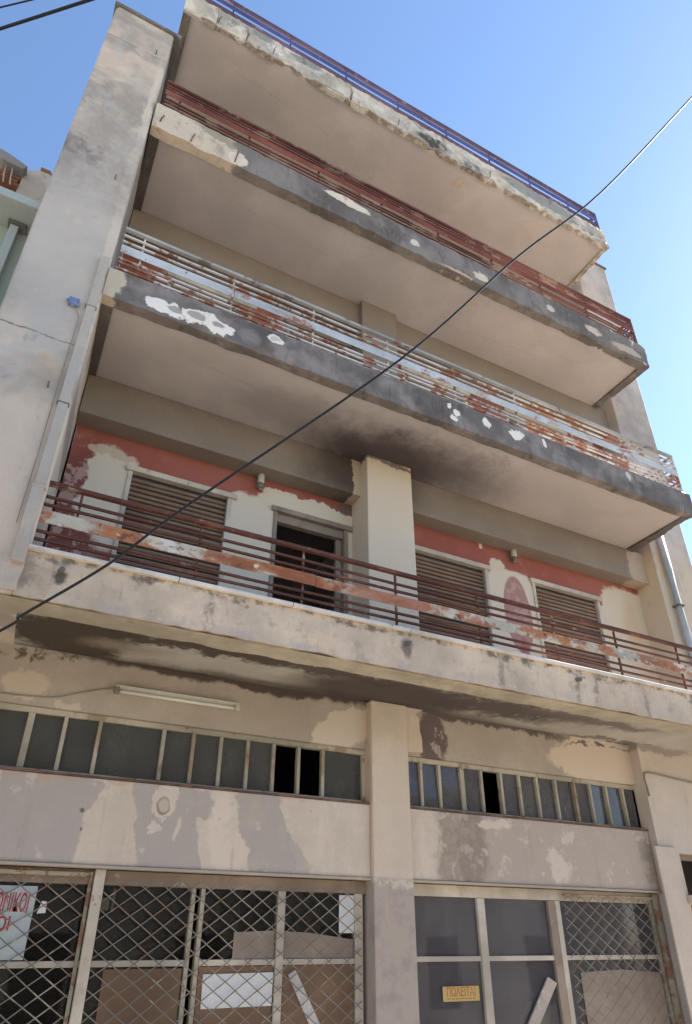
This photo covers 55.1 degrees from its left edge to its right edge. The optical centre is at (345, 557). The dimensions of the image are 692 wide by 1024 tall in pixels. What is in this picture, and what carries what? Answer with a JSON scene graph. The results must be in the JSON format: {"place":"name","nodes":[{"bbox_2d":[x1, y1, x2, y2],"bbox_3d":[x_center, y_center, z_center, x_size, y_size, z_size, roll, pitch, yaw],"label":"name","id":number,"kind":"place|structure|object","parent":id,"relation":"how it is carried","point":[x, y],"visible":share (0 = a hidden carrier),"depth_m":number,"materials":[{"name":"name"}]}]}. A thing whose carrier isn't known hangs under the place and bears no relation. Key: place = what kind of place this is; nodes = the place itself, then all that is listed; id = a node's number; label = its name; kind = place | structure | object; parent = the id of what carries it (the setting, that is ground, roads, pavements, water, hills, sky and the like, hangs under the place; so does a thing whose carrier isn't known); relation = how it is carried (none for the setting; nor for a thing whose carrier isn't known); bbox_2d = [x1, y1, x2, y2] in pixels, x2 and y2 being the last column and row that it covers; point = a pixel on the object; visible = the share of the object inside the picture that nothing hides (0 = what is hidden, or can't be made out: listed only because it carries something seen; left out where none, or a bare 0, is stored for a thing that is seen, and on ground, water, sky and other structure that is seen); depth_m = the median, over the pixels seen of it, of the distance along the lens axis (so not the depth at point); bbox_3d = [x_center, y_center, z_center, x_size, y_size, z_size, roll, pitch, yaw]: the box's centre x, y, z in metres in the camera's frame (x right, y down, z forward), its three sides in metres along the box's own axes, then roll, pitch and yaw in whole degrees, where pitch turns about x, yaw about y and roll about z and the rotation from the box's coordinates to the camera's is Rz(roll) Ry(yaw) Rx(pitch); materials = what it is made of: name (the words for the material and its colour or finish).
{"place":"outdoors","nodes":[
{"label":"outdoors","id":0,"kind":"place"},
{"bbox_2d":[0,0,32,7],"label":"overhead cable","id":1,"kind":"object","parent":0,"point":[16,3],"visible":1,"depth_m":5.72,"materials":[{"name":"black rubber"}]},
{"bbox_2d":[0,186,40,306],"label":"green house","id":2,"kind":"structure","parent":0,"point":[18,212],"depth_m":6.60,"materials":[{"name":"green paint"}]},
{"bbox_2d":[0,148,51,202],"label":"rooftop ruin","id":3,"kind":"object","parent":2,"relation":"on","point":[16,176],"visible":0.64,"depth_m":9.85,"materials":[{"name":"paint"}]},
{"bbox_2d":[0,0,94,30],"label":"overhead cable","id":4,"kind":"object","parent":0,"point":[44,14],"visible":1,"depth_m":5.78,"materials":[{"name":"black rubber"}]},
{"bbox_2d":[0,96,691,631],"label":"overhead cable","id":5,"kind":"object","parent":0,"point":[326,410],"visible":1,"depth_m":4.50,"materials":[{"name":"black rubber"}]},
{"bbox_2d":[0,0,691,563],"label":"sky","id":6,"kind":"structure","parent":0,"point":[567,93],"materials":[{"name":"blue"}]},
{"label":"pavement","id":7,"kind":"structure","parent":0,"visible":0},
{"bbox_2d":[0,0,691,1023],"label":"apartment building","id":8,"kind":"structure","parent":7,"relation":"on","point":[390,770],"depth_m":7.51,"materials":[{"name":"paint"}]},
{"bbox_2d":[0,885,37,959],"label":"shop sign","id":9,"kind":"object","parent":8,"relation":"attached to","point":[9,934],"visible":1,"depth_m":4.83,"materials":[{"name":"white"}]},
{"bbox_2d":[37,901,46,913],"bbox_3d":[-2.272,2.615,4.957,0.060,0.085,0.003,15,-33,-23],"label":"paper scrap","id":10,"kind":"object","parent":8,"relation":"attached to","point":[42,909],"visible":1,"depth_m":4.95,"materials":[{"name":"white paper"}]},
{"bbox_2d":[0,867,93,1023],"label":"security grille","id":11,"kind":"object","parent":8,"relation":"attached to","point":[36,873],"visible":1,"depth_m":4.86,"materials":[{"name":"metal"}]},
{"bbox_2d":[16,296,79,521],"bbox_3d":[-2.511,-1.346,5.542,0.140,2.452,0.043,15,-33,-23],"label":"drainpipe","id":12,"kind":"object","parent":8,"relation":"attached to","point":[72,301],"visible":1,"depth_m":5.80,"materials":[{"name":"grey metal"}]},
{"bbox_2d":[0,688,113,697],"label":"wall cable","id":13,"kind":"object","parent":8,"relation":"attached to","point":[55,696],"depth_m":5.58,"materials":[{"name":"black rubber"}]},
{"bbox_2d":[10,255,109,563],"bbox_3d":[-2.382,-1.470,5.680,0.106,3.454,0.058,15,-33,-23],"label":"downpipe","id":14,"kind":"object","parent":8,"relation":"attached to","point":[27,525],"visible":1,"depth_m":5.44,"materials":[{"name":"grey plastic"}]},
{"bbox_2d":[100,889,115,911],"bbox_3d":[-1.968,2.809,5.436,0.130,0.170,0.070,15,-33,-23],"label":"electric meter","id":15,"kind":"object","parent":8,"relation":"attached to","point":[104,904],"visible":0.62,"depth_m":5.40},
{"bbox_2d":[95,968,181,1023],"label":"brown board","id":16,"kind":"object","parent":8,"relation":"attached to","point":[116,1004],"visible":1,"depth_m":4.98,"materials":[{"name":"brown cardboard"}]},
{"bbox_2d":[109,464,236,586],"bbox_3d":[-1.862,-0.003,7.058,1.270,1.982,0.115,15,-33,-23],"label":"window","id":17,"kind":"structure","parent":8,"relation":"in","point":[139,490],"depth_m":7.31,"materials":[{"name":"brown wood"}]},
{"bbox_2d":[113,684,239,711],"bbox_3d":[-1.517,1.281,6.016,1.147,0.090,0.099,15,-33,-23],"label":"fluorescent lamp","id":18,"kind":"object","parent":8,"relation":"attached to","point":[156,694],"visible":1,"depth_m":5.99,"materials":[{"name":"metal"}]},
{"bbox_2d":[0,702,365,801],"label":"clerestory window","id":19,"kind":"structure","parent":8,"relation":"in","point":[31,738],"depth_m":5.83,"materials":[{"name":"grey glass"}]},
{"bbox_2d":[167,271,256,321],"bbox_3d":[-1.845,-2.825,8.669,1.270,1.982,0.085,15,-33,-23],"label":"window","id":20,"kind":"structure","parent":8,"relation":"in","point":[172,275],"depth_m":9.09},
{"bbox_2d":[69,869,362,1023],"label":"security grille","id":21,"kind":"object","parent":8,"relation":"attached to","point":[87,950],"visible":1,"depth_m":5.21,"materials":[{"name":"metal"}]},
{"bbox_2d":[193,966,272,1023],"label":"brown board","id":22,"kind":"object","parent":8,"relation":"attached to","point":[255,1017],"visible":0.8,"depth_m":5.24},
{"bbox_2d":[200,972,272,1008],"bbox_3d":[-0.864,3.454,5.291,0.595,0.235,0.003,15,-33,-23],"label":"paper sheet","id":23,"kind":"object","parent":22,"relation":"attached to","point":[246,990],"visible":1,"depth_m":5.29,"materials":[{"name":"white paper"}]},
{"bbox_2d":[232,931,274,958],"bbox_3d":[-0.766,3.215,5.507,0.360,0.205,0.006,15,-33,-23],"label":"cardboard sheet","id":24,"kind":"object","parent":8,"relation":"on","point":[259,944],"visible":0.93,"depth_m":5.50,"materials":[{"name":"cardboard"}]},
{"bbox_2d":[256,473,264,489],"bbox_3d":[-1.027,-0.920,7.979,0.092,0.233,0.110,15,-33,-23],"label":"wall lamp","id":25,"kind":"object","parent":8,"relation":"attached to","point":[260,481],"visible":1,"depth_m":7.94,"materials":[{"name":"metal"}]},
{"bbox_2d":[288,970,319,1023],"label":"plank","id":26,"kind":"object","parent":8,"relation":"attached to","point":[307,1008],"visible":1,"depth_m":5.48,"materials":[{"name":"beige wood"}]},
{"bbox_2d":[268,505,351,613],"bbox_3d":[-0.434,0.377,7.708,1.080,1.982,0.145,15,-33,-23],"label":"door frame","id":27,"kind":"structure","parent":8,"relation":"in","point":[284,517],"depth_m":8.08,"materials":[{"name":"grey wood"}]},
{"bbox_2d":[280,964,352,1023],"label":"brown board","id":28,"kind":"object","parent":8,"relation":"attached to","point":[318,979],"visible":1,"depth_m":5.57,"materials":[{"name":"brown wood"}]},
{"bbox_2d":[283,931,352,958],"bbox_3d":[-0.233,3.356,5.743,0.660,0.200,0.006,15,-33,-23],"label":"cardboard sheet","id":29,"kind":"object","parent":8,"relation":"on","point":[319,944],"visible":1,"depth_m":5.72,"materials":[{"name":"cardboard"}]},
{"bbox_2d":[285,319,351,359],"bbox_3d":[-0.410,-2.452,9.308,1.080,1.982,0.085,15,-33,-23],"label":"window","id":30,"kind":"structure","parent":8,"relation":"in","point":[287,321],"depth_m":9.74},
{"bbox_2d":[339,895,353,932],"bbox_3d":[0.004,3.208,5.967,0.150,0.300,0.004,15,-33,-23],"label":"paper sheet","id":31,"kind":"object","parent":8,"relation":"attached to","point":[347,919],"visible":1,"depth_m":5.96,"materials":[{"name":"white paper"}]},
{"bbox_2d":[34,480,691,689],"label":"balcony railing","id":32,"kind":"object","parent":8,"relation":"on","point":[77,523],"visible":0.87,"depth_m":6.17,"materials":[{"name":"brown metal"}]},
{"bbox_2d":[115,227,682,491],"bbox_3d":[1.123,-1.982,8.866,8.292,0.702,1.115,15,-33,-23],"label":"balcony railing","id":33,"kind":"object","parent":8,"relation":"on","point":[313,326],"visible":0.91,"depth_m":8.02,"materials":[{"name":"white metal"}]},
{"bbox_2d":[162,80,637,342],"bbox_3d":[1.146,-4.671,10.424,8.282,0.638,1.114,15,-33,-23],"label":"balcony railing","id":34,"kind":"object","parent":8,"relation":"on","point":[229,118],"visible":0.94,"depth_m":9.65,"materials":[{"name":"red metal"}]},
{"bbox_2d":[205,0,599,228],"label":"balcony railing","id":35,"kind":"object","parent":8,"relation":"on","point":[425,118],"visible":0.84,"depth_m":11.32,"materials":[{"name":"blue metal"}]},
{"bbox_2d":[400,365,469,406],"bbox_3d":[1.421,-1.976,10.123,1.320,1.982,0.085,15,-33,-23],"label":"window","id":36,"kind":"structure","parent":8,"relation":"in","point":[403,368],"depth_m":10.54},
{"bbox_2d":[415,545,496,646],"bbox_3d":[1.404,0.847,8.511,1.320,1.982,0.115,15,-33,-23],"label":"window","id":37,"kind":"structure","parent":8,"relation":"in","point":[426,567],"depth_m":8.78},
{"bbox_2d":[442,986,479,1001],"bbox_3d":[1.066,4.029,6.122,0.410,0.116,0.004,15,-33,-23],"label":"sale notice","id":38,"kind":"object","parent":8,"relation":"attached to","point":[459,993],"visible":1,"depth_m":6.12,"materials":[{"name":"yellow paper"}]},
{"bbox_2d":[414,901,512,1023],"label":"interior screen","id":39,"kind":"object","parent":8,"relation":"on","point":[445,928],"visible":0.6,"depth_m":7.02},
{"bbox_2d":[509,549,516,562],"bbox_3d":[2.404,-0.036,9.511,0.092,0.233,0.110,15,-33,-23],"label":"wall lamp","id":40,"kind":"object","parent":8,"relation":"attached to","point":[513,555],"visible":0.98,"depth_m":9.48,"materials":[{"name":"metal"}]},
{"bbox_2d":[408,756,641,828],"bbox_3d":[2.080,2.695,7.492,3.410,0.519,0.069,15,-33,-23],"label":"clerestory window","id":41,"kind":"structure","parent":8,"relation":"in","point":[433,784],"depth_m":7.46,"materials":[{"name":"grey glass"}]},
{"bbox_2d":[519,1000,536,1023],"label":"bent tube","id":42,"kind":"object","parent":8,"relation":"attached to","point":[527,1010],"visible":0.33,"depth_m":6.81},
{"bbox_2d":[503,407,567,445],"bbox_3d":[3.257,-1.498,10.939,1.390,1.982,0.085,15,-33,-23],"label":"window","id":43,"kind":"structure","parent":8,"relation":"in","point":[520,415],"depth_m":11.39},
{"bbox_2d":[528,977,556,1023],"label":"plank","id":44,"kind":"object","parent":8,"relation":"attached to","point":[543,1001],"visible":1,"depth_m":6.44,"materials":[{"name":"beige wood"}]},
{"bbox_2d":[529,577,614,673],"bbox_3d":[3.240,1.324,9.328,1.390,1.982,0.115,15,-33,-23],"label":"window","id":45,"kind":"structure","parent":8,"relation":"in","point":[546,599],"depth_m":9.59,"materials":[{"name":"brown wood"}]},
{"bbox_2d":[562,894,683,1023],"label":"security grille","id":46,"kind":"object","parent":8,"relation":"attached to","point":[667,962],"visible":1,"depth_m":7.09,"materials":[{"name":"metal"}]},
{"bbox_2d":[580,969,669,1023],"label":"kraft paper","id":47,"kind":"object","parent":8,"relation":"attached to","point":[615,994],"visible":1,"depth_m":6.90,"materials":[{"name":"brown paper"}]},
{"bbox_2d":[644,771,691,795],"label":"wall cable","id":48,"kind":"object","parent":8,"relation":"attached to","point":[662,776],"depth_m":8.28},
{"bbox_2d":[657,536,691,665],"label":"downpipe","id":49,"kind":"object","parent":8,"relation":"on","point":[678,606],"visible":0.53,"depth_m":10.15,"materials":[{"name":"grey metal"}]}
]}

